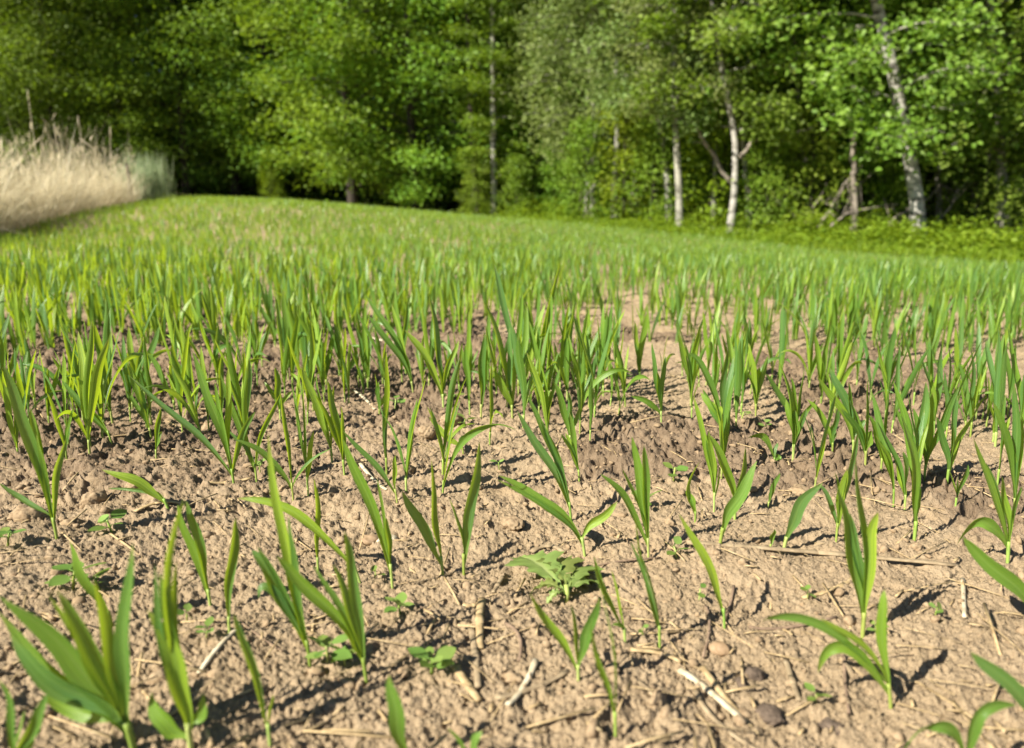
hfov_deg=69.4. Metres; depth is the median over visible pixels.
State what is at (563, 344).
cereal seedling
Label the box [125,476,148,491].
soil clod
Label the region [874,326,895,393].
cereal seedling
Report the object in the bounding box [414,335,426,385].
cereal seedling
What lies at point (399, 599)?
weed
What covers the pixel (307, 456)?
cereal seedling
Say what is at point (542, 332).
cereal seedling
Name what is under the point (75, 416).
cereal seedling
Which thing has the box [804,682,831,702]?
weed
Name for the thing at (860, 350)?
cereal seedling
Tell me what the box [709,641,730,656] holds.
pebble
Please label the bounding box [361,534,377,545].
pebble
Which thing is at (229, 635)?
straw stalk
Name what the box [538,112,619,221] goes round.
sapling
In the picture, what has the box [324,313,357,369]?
cereal seedling
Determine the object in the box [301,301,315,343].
cereal seedling
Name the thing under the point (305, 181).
broadleaf tree
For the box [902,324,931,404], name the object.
cereal seedling
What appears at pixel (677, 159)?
aspen tree
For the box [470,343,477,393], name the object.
cereal seedling
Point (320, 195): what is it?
wood
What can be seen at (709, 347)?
cereal seedling
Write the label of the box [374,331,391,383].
cereal seedling
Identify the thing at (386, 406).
cereal seedling
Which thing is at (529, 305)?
cereal seedling
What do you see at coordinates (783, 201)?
fallen branch
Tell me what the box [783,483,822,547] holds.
cereal seedling
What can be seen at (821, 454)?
cereal seedling
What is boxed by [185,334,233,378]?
cereal seedling
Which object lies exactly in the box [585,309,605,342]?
cereal seedling
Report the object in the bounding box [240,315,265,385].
cereal seedling
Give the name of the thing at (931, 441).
cereal seedling
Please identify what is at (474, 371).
cereal seedling
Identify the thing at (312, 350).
cereal seedling
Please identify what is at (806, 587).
weed
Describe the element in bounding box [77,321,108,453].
cereal seedling
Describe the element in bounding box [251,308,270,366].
cereal seedling
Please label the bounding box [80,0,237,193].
broadleaf tree
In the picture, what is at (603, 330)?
cereal seedling
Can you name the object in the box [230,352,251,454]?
cereal seedling
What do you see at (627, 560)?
twig
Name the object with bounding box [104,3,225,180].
broadleaf tree
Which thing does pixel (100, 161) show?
dry stalk
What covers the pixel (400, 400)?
weed
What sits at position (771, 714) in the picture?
pebble
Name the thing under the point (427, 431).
soil clod
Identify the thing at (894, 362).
cereal seedling
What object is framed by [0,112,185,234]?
dry grass
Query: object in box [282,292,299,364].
cereal seedling
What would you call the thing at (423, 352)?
cereal seedling
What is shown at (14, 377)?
cereal seedling
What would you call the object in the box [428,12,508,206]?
broadleaf tree
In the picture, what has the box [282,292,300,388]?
cereal seedling
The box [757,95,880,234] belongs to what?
sapling
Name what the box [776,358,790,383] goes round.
cereal seedling
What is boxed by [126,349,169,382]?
cereal seedling
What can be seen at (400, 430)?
soil clod
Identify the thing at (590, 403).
cereal seedling
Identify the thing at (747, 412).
weed
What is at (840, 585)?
straw stalk
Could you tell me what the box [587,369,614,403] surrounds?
cereal seedling
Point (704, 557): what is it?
cereal seedling
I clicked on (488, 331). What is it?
cereal seedling
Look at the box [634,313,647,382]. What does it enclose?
cereal seedling
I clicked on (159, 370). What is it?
cereal seedling
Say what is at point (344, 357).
cereal seedling
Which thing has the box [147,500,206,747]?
cereal seedling
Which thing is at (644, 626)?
weed
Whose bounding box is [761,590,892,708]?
cereal seedling
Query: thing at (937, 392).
cereal seedling
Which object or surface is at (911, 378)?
cereal seedling
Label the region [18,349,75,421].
cereal seedling
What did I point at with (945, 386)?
cereal seedling
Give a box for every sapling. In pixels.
[256,144,288,198]
[451,145,501,215]
[492,151,538,215]
[530,143,578,215]
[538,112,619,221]
[583,75,661,219]
[595,97,698,224]
[665,48,765,225]
[727,116,817,230]
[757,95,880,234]
[849,129,944,231]
[927,111,1023,233]
[988,133,1023,233]
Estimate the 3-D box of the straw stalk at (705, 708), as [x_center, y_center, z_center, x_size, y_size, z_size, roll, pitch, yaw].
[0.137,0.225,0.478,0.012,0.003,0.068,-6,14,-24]
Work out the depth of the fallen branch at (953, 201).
11.87 m
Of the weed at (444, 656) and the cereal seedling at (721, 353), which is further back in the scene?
the cereal seedling at (721, 353)
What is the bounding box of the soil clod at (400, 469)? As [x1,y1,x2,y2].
[389,461,415,475]
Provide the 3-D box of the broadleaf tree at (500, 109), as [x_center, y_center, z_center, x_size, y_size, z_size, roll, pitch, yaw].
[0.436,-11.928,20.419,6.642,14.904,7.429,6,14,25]
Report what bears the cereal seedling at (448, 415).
on the field soil
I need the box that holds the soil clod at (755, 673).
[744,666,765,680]
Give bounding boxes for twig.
[238,619,282,651]
[408,597,431,610]
[504,622,522,661]
[592,557,660,566]
[702,604,710,657]
[725,585,734,617]
[749,615,837,630]
[842,654,850,713]
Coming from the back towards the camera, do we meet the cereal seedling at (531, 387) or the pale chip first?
the cereal seedling at (531, 387)
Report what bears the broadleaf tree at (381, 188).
on the field soil
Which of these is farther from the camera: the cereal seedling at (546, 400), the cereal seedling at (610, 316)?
the cereal seedling at (610, 316)
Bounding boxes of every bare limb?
[683,112,731,184]
[738,115,831,158]
[981,138,1014,204]
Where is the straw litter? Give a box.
[0,278,1023,747]
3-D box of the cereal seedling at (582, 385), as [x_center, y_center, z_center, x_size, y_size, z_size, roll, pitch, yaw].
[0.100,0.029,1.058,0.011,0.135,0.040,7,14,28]
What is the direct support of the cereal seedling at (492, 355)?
on the field soil
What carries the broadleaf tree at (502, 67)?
on the field soil
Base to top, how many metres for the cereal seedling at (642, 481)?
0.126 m
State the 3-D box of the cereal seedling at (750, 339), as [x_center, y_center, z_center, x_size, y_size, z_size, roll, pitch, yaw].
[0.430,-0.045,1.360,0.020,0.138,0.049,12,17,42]
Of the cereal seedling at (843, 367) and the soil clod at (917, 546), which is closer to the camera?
the soil clod at (917, 546)
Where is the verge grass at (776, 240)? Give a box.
[154,192,1023,263]
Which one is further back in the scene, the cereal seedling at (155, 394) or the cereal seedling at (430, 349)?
the cereal seedling at (430, 349)
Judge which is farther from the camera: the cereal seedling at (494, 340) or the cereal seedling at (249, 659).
the cereal seedling at (494, 340)
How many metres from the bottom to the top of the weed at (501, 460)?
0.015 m
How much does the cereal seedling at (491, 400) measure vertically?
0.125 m
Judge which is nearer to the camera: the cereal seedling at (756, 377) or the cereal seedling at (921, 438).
the cereal seedling at (921, 438)
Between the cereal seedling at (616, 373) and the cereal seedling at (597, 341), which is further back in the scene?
the cereal seedling at (597, 341)
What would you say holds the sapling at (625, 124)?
on the field soil
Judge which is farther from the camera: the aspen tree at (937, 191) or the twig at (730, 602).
the aspen tree at (937, 191)
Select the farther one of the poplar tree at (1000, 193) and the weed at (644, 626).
the poplar tree at (1000, 193)
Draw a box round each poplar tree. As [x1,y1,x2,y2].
[584,0,833,231]
[598,1,859,220]
[695,0,906,230]
[739,0,976,230]
[871,0,1023,238]
[887,0,1023,221]
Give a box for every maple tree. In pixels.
[0,0,152,177]
[0,0,243,173]
[27,0,297,196]
[130,0,390,197]
[201,0,499,204]
[267,0,545,209]
[425,0,577,211]
[473,0,577,206]
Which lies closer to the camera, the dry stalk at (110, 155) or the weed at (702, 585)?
the weed at (702, 585)
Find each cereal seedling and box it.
[0,313,9,342]
[0,335,18,374]
[0,366,66,539]
[0,368,6,402]
[0,544,136,747]
[0,681,47,747]
[1,355,19,382]
[2,348,27,379]
[3,383,25,451]
[6,351,66,417]
[15,353,39,408]
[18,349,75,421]
[19,325,35,407]
[20,356,29,422]
[39,344,74,446]
[39,349,60,422]
[47,393,72,458]
[52,357,78,415]
[57,376,91,446]
[58,326,113,422]
[59,324,152,432]
[61,324,82,419]
[62,380,111,443]
[70,542,112,626]
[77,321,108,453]
[81,319,92,373]
[96,355,103,437]
[102,301,110,356]
[103,470,168,509]
[113,334,143,408]
[117,336,130,421]
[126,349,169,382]
[126,364,151,439]
[127,327,143,401]
[128,363,163,427]
[130,353,254,482]
[138,365,200,431]
[140,327,159,397]
[140,338,151,424]
[147,352,181,409]
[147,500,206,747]
[154,409,161,458]
[157,318,179,365]
[164,295,176,356]
[166,330,224,431]
[167,335,186,374]
[170,347,193,400]
[172,313,191,362]
[177,501,211,605]
[180,323,191,393]
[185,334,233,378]
[186,313,249,366]
[189,353,214,414]
[191,302,226,383]
[193,286,218,358]
[197,347,208,430]
[211,353,223,411]
[214,325,253,430]
[220,374,279,481]
[224,345,269,403]
[224,518,239,632]
[226,336,249,418]
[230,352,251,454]
[233,613,273,745]
[234,393,331,500]
[238,497,360,582]
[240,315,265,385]
[245,326,265,367]
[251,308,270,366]
[252,318,259,372]
[252,436,311,666]
[260,305,277,346]
[264,368,291,418]
[275,297,306,379]
[277,316,289,395]
[277,531,367,683]
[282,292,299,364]
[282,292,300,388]
[287,328,321,423]
[290,354,306,405]
[291,367,313,495]
[292,305,308,343]
[296,304,327,392]
[296,372,304,425]
[297,304,309,363]
[300,334,310,399]
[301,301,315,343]
[301,366,333,462]
[309,320,314,409]
[314,340,324,401]
[314,480,320,570]
[315,382,345,474]
[317,321,333,384]
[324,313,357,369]
[327,329,346,401]
[334,297,339,375]
[340,331,343,390]
[341,341,350,403]
[342,439,393,588]
[343,431,397,502]
[344,305,369,386]
[346,313,390,385]
[348,339,368,393]
[355,312,370,378]
[356,303,369,389]
[360,311,372,378]
[366,296,413,391]
[368,333,371,381]
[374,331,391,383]
[375,376,383,413]
[376,321,408,373]
[380,354,389,474]
[380,378,425,492]
[385,675,406,747]
[394,292,408,381]
[402,459,443,575]
[405,296,458,407]
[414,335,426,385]
[422,298,436,385]
[427,358,474,474]
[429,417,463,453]
[430,400,514,492]
[441,333,461,389]
[444,336,451,388]
[448,728,482,747]
[449,441,480,575]
[461,312,470,414]
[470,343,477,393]
[470,355,498,391]
[478,335,487,418]
[484,302,521,418]
[484,314,490,389]
[485,323,514,392]
[489,362,502,444]
[490,337,507,371]
[492,309,499,368]
[494,265,528,395]
[498,359,512,406]
[498,475,617,556]
[512,306,528,367]
[512,325,547,427]
[516,359,537,400]
[517,395,571,519]
[525,261,560,374]
[525,303,545,380]
[527,324,556,414]
[527,353,559,432]
[528,292,540,363]
[529,304,549,372]
[530,593,599,680]
[538,342,557,391]
[545,295,552,352]
[547,323,552,396]
[550,353,581,391]
[551,303,574,388]
[551,339,560,359]
[554,382,579,438]
[555,307,573,399]
[558,321,576,380]
[561,295,573,335]
[561,413,579,481]
[564,355,630,422]
[569,337,582,410]
[570,351,577,388]
[573,314,598,407]
[575,305,592,360]
[576,325,599,365]
[578,350,590,433]
[580,321,612,416]
[583,307,595,376]
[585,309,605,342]
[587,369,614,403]
[589,378,592,439]
[591,566,616,736]
[594,557,625,642]
[595,310,624,382]
[597,303,618,396]
[599,306,612,391]
[601,437,649,560]
[607,354,632,405]
[607,357,649,415]
[608,342,628,406]
[610,329,623,400]
[613,306,620,355]
[613,323,616,390]
[630,514,660,647]
[632,344,665,422]
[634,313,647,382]
[659,337,674,371]
[675,309,707,380]
[677,339,702,417]
[678,325,699,404]
[679,514,725,628]
[685,463,698,522]
[688,350,727,424]
[694,398,719,511]
[695,337,705,376]
[698,318,718,375]
[702,332,719,403]
[703,301,719,384]
[708,434,746,519]
[714,315,742,373]
[715,356,734,478]
[719,461,756,543]
[721,308,747,377]
[726,321,746,406]
[729,327,742,426]
[734,321,748,409]
[740,333,751,414]
[741,314,757,373]
[744,344,767,415]
[748,433,781,460]
[750,334,784,393]
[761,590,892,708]
[762,319,789,378]
[765,373,815,423]
[767,474,779,507]
[770,529,775,546]
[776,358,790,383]
[778,305,787,389]
[778,358,806,459]
[781,311,823,387]
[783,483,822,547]
[803,395,835,486]
[807,318,814,382]
[807,399,839,450]
[814,324,830,402]
[818,368,865,451]
[818,433,857,541]
[825,333,837,385]
[828,341,852,412]
[834,358,862,412]
[835,310,861,394]
[836,455,878,638]
[837,321,864,377]
[841,381,872,464]
[845,315,867,384]
[856,316,889,399]
[856,326,897,386]
[868,368,893,402]
[869,386,888,470]
[871,391,894,506]
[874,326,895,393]
[877,342,907,411]
[878,423,908,509]
[882,345,929,432]
[893,381,927,480]
[894,351,946,395]
[896,383,929,466]
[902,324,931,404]
[902,417,920,540]
[905,700,1015,747]
[913,385,959,481]
[920,345,942,432]
[925,338,953,395]
[929,352,980,424]
[930,342,980,438]
[934,340,973,406]
[936,395,975,484]
[947,348,987,408]
[948,465,968,505]
[949,322,989,419]
[954,316,963,380]
[958,440,1021,563]
[959,350,980,436]
[963,537,1023,601]
[969,367,986,426]
[970,651,1023,709]
[978,348,1011,404]
[981,367,987,420]
[985,328,1007,446]
[985,354,996,426]
[988,395,994,441]
[993,383,1023,503]
[997,370,1010,484]
[1002,335,1016,417]
[1008,328,1023,425]
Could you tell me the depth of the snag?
11.52 m
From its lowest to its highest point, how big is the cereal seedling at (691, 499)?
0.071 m
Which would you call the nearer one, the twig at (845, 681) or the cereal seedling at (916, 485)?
the twig at (845, 681)
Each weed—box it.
[0,527,25,545]
[44,561,105,590]
[75,568,110,589]
[88,509,126,532]
[178,603,191,620]
[195,616,213,637]
[257,458,264,472]
[305,634,351,662]
[328,645,354,666]
[371,565,384,577]
[384,592,413,614]
[390,395,405,408]
[407,646,455,674]
[457,413,475,427]
[489,459,503,469]
[504,550,604,602]
[638,624,648,634]
[663,462,687,481]
[666,536,689,558]
[697,583,705,599]
[732,411,750,417]
[757,419,771,428]
[800,584,815,598]
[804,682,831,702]
[866,619,888,630]
[928,602,942,614]
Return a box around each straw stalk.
[134,501,185,512]
[196,625,242,673]
[209,477,251,484]
[352,389,375,409]
[358,462,387,489]
[452,665,482,701]
[462,602,476,607]
[468,627,480,688]
[475,597,485,649]
[491,575,504,592]
[494,669,569,699]
[505,658,538,705]
[529,543,566,553]
[630,647,681,662]
[637,680,663,707]
[677,667,746,720]
[686,540,959,566]
[693,688,757,747]
[699,665,759,735]
[783,658,801,700]
[801,576,851,598]
[960,577,966,617]
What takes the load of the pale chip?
on the field soil
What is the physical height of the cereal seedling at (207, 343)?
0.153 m
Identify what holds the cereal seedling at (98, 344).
on the field soil
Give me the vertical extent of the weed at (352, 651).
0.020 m
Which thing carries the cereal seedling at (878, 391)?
on the field soil
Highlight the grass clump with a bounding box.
[91,148,176,202]
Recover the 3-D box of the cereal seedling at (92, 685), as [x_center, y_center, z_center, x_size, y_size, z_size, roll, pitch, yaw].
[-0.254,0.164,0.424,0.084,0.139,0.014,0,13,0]
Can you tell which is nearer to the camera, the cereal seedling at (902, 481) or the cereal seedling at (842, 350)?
the cereal seedling at (902, 481)
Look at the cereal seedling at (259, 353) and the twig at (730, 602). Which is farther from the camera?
the cereal seedling at (259, 353)
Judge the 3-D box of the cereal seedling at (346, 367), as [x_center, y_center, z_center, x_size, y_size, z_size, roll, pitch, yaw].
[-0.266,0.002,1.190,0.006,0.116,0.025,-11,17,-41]
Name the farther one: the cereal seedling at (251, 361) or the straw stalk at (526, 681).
the cereal seedling at (251, 361)
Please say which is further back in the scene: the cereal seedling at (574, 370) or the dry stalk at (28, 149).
the dry stalk at (28, 149)
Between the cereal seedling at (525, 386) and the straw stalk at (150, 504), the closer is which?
the straw stalk at (150, 504)
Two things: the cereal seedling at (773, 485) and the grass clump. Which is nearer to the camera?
the cereal seedling at (773, 485)
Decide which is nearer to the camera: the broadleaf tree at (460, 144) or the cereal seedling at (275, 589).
the cereal seedling at (275, 589)
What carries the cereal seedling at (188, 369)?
on the field soil
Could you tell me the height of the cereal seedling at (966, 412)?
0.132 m
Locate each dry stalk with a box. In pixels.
[9,136,42,180]
[27,90,37,164]
[54,123,62,195]
[77,115,89,208]
[80,138,110,199]
[110,127,112,197]
[125,163,131,199]
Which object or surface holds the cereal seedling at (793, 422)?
on the field soil
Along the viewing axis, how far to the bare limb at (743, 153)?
11.97 m
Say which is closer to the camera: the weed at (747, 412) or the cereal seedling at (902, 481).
the cereal seedling at (902, 481)
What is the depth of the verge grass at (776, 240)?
10.12 m
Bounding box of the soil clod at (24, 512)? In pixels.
[7,504,45,521]
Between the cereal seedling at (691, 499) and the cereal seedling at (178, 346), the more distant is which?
the cereal seedling at (178, 346)
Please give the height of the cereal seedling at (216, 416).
0.166 m
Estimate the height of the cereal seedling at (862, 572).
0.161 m
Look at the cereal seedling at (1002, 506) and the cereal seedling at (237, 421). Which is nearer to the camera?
the cereal seedling at (1002, 506)
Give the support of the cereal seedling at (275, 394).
on the field soil
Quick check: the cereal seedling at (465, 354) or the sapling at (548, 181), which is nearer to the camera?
the cereal seedling at (465, 354)
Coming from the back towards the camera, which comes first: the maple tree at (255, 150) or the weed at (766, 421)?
the maple tree at (255, 150)
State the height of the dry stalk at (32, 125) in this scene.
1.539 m
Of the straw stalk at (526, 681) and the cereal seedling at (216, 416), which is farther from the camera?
the cereal seedling at (216, 416)
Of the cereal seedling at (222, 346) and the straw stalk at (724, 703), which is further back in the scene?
the cereal seedling at (222, 346)
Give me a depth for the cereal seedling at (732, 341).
1.39 m
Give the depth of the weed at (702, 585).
0.63 m
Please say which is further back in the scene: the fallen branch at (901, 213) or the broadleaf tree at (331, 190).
the broadleaf tree at (331, 190)
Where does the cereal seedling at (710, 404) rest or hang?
on the field soil
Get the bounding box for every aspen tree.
[478,0,657,217]
[502,0,634,214]
[525,0,750,212]
[529,0,735,225]
[560,0,694,222]
[584,0,756,234]
[648,1,790,230]
[655,0,841,232]
[720,0,877,227]
[813,0,939,227]
[870,0,1015,221]
[894,0,1023,233]
[926,0,1023,236]
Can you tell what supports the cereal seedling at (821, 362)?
on the field soil
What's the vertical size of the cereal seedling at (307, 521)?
0.087 m
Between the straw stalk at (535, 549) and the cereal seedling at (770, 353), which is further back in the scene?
the cereal seedling at (770, 353)
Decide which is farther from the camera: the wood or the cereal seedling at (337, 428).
the wood
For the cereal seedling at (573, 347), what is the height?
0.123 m
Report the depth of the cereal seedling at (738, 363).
1.08 m
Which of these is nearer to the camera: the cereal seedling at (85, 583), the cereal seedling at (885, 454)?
the cereal seedling at (85, 583)
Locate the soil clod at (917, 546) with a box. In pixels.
[908,542,923,551]
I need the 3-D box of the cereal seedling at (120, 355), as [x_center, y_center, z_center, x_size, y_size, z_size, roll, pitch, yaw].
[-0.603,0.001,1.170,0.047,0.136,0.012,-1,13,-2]
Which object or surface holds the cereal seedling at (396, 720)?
on the field soil
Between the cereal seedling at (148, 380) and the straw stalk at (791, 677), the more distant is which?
the cereal seedling at (148, 380)
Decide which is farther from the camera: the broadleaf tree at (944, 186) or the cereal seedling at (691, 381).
the broadleaf tree at (944, 186)
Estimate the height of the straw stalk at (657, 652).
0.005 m
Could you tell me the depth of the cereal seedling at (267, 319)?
1.73 m
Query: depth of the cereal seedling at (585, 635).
0.50 m
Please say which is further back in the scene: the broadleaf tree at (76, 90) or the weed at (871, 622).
the broadleaf tree at (76, 90)
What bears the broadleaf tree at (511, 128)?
on the field soil
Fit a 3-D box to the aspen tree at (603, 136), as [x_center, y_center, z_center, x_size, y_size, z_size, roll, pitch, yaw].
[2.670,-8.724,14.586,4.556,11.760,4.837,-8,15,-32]
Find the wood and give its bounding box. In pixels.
[5,4,1023,239]
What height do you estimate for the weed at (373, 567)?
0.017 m
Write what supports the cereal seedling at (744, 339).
on the field soil
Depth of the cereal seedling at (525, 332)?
1.27 m
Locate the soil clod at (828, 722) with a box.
[818,717,844,735]
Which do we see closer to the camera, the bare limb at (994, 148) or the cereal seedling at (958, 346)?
the cereal seedling at (958, 346)
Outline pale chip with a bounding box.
[376,534,397,541]
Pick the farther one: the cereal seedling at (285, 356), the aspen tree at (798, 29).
the aspen tree at (798, 29)
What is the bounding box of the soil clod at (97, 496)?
[79,489,107,507]
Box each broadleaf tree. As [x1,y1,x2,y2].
[0,0,82,186]
[0,0,126,174]
[0,0,152,177]
[0,0,174,180]
[4,4,114,158]
[60,1,204,163]
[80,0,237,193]
[99,0,322,197]
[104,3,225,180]
[154,7,254,196]
[162,0,275,196]
[170,0,344,197]
[217,1,382,202]
[218,0,358,200]
[249,0,339,199]
[293,0,510,207]
[329,0,433,207]
[337,1,443,207]
[338,4,428,197]
[343,0,572,214]
[379,8,515,208]
[385,0,535,212]
[424,0,573,197]
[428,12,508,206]
[451,8,580,211]
[469,2,703,217]
[485,0,604,213]
[538,0,738,208]
[557,1,670,218]
[563,38,709,206]
[628,42,819,224]
[633,1,783,222]
[637,0,931,222]
[664,0,859,226]
[668,87,862,219]
[745,3,877,211]
[813,19,966,210]
[817,103,976,219]
[818,0,1023,228]
[823,10,1001,221]
[827,90,1005,217]
[863,1,1023,234]
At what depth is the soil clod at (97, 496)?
0.79 m
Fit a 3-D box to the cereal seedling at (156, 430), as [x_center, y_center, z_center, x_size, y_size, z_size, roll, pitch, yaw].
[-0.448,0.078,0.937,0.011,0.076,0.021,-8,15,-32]
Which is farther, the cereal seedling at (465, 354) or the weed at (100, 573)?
the cereal seedling at (465, 354)
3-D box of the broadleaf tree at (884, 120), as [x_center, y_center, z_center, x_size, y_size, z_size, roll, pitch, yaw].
[7.339,-7.642,14.143,3.830,10.127,3.434,5,14,21]
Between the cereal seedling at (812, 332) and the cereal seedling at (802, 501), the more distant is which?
the cereal seedling at (812, 332)
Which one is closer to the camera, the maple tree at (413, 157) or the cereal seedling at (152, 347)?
the cereal seedling at (152, 347)
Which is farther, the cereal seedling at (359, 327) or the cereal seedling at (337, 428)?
the cereal seedling at (359, 327)
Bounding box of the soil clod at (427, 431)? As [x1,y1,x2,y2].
[418,425,435,438]
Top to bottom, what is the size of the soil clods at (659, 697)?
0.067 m
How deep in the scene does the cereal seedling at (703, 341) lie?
1.43 m
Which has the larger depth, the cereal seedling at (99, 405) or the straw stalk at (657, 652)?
the cereal seedling at (99, 405)
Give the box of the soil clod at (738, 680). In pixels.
[734,676,747,687]
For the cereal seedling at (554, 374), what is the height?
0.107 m
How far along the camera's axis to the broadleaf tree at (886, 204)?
17.17 m
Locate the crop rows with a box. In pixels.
[0,195,1023,361]
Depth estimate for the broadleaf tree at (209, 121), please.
23.68 m
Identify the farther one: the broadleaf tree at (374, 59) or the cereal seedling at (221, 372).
the broadleaf tree at (374, 59)
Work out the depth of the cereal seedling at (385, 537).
0.63 m
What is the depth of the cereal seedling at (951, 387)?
1.14 m
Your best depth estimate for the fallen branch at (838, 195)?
11.66 m
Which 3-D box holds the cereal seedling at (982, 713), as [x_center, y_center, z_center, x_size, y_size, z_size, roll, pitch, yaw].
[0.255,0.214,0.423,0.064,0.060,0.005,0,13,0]
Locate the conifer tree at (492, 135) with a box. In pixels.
[436,0,541,215]
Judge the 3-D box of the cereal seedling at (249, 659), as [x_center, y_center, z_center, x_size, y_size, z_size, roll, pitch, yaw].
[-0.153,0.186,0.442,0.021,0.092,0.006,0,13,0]
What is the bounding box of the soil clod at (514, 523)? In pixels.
[501,515,524,530]
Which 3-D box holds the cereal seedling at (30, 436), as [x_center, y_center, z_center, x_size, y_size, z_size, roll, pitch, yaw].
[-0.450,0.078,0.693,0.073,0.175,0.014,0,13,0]
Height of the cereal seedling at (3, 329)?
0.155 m
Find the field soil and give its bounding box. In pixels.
[0,151,1023,747]
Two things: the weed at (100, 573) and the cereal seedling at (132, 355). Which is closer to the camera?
the weed at (100, 573)
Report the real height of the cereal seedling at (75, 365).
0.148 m
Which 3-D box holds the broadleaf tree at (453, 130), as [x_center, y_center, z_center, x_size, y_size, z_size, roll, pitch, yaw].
[-1.946,-11.841,22.736,7.418,13.516,6.587,-4,13,-16]
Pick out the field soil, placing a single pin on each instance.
(294, 687)
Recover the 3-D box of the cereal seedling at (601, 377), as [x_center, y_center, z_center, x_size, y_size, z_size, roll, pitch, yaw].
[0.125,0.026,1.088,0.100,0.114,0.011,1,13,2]
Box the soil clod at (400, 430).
[387,426,406,435]
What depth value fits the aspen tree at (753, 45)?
12.17 m
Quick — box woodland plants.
[7,155,1023,238]
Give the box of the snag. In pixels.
[849,121,859,234]
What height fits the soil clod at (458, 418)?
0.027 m
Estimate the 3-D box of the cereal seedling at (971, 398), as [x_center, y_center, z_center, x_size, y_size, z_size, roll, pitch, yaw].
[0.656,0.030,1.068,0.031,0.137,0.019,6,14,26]
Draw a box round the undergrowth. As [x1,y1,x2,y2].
[461,196,1023,264]
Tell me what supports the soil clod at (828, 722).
on the field soil
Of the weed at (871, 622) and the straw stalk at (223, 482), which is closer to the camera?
the weed at (871, 622)
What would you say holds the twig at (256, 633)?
on the field soil
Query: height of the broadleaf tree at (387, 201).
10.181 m
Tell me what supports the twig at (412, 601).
on the field soil
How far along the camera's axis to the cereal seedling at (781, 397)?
1.03 m
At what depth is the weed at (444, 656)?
0.52 m
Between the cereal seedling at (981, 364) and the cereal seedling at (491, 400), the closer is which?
the cereal seedling at (491, 400)
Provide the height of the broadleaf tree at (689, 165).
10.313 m
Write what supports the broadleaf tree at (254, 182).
on the field soil
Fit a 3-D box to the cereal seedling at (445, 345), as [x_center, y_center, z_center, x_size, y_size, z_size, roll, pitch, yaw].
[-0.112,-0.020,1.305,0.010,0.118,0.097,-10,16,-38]
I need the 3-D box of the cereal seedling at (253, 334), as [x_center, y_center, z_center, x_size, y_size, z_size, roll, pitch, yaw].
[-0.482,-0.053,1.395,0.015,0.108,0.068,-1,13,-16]
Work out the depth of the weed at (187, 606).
0.58 m
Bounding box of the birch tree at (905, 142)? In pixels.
[703,0,1023,235]
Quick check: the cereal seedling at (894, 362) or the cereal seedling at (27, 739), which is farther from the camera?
the cereal seedling at (894, 362)
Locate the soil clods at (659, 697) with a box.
[27,285,1018,708]
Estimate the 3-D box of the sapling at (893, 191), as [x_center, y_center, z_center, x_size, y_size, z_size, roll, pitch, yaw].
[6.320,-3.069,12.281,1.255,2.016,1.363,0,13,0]
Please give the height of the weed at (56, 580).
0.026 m
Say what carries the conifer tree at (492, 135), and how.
on the field soil
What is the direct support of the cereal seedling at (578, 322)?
on the field soil
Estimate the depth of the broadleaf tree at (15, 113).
19.27 m
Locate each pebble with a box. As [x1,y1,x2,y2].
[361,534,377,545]
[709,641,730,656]
[755,702,785,725]
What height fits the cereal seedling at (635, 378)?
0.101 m
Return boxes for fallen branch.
[772,159,816,223]
[812,171,874,208]
[817,166,861,227]
[830,171,894,227]
[884,183,940,224]
[926,178,983,216]
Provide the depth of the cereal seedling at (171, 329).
1.25 m
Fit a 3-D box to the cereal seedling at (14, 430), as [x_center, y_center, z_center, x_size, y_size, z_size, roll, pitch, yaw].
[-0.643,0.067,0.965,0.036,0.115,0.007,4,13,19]
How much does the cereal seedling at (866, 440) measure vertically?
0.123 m
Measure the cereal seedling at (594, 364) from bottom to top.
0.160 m
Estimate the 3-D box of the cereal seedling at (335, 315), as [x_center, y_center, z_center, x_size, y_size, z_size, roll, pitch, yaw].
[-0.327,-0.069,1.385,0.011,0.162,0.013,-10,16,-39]
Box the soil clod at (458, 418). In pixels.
[439,412,462,425]
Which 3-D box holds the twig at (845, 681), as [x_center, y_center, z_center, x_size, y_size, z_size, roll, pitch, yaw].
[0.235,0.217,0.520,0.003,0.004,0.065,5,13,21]
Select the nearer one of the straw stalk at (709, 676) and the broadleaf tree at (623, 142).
the straw stalk at (709, 676)
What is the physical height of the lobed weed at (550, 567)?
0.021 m
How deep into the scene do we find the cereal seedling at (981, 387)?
1.14 m
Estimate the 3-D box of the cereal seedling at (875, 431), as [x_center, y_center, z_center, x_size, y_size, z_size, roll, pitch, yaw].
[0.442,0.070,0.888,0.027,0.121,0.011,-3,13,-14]
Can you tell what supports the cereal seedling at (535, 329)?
on the field soil
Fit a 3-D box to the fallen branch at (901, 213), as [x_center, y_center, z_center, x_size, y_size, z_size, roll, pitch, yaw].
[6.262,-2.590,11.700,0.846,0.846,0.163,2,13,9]
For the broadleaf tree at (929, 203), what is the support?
on the field soil
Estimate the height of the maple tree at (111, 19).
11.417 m
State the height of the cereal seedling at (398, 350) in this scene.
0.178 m
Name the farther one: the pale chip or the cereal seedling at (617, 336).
the cereal seedling at (617, 336)
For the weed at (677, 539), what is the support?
on the field soil
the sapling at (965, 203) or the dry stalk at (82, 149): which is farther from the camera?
the sapling at (965, 203)
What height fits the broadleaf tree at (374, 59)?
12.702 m
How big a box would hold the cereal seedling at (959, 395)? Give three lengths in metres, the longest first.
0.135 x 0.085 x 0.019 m
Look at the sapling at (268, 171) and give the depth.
18.90 m
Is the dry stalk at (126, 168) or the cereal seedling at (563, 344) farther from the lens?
the dry stalk at (126, 168)

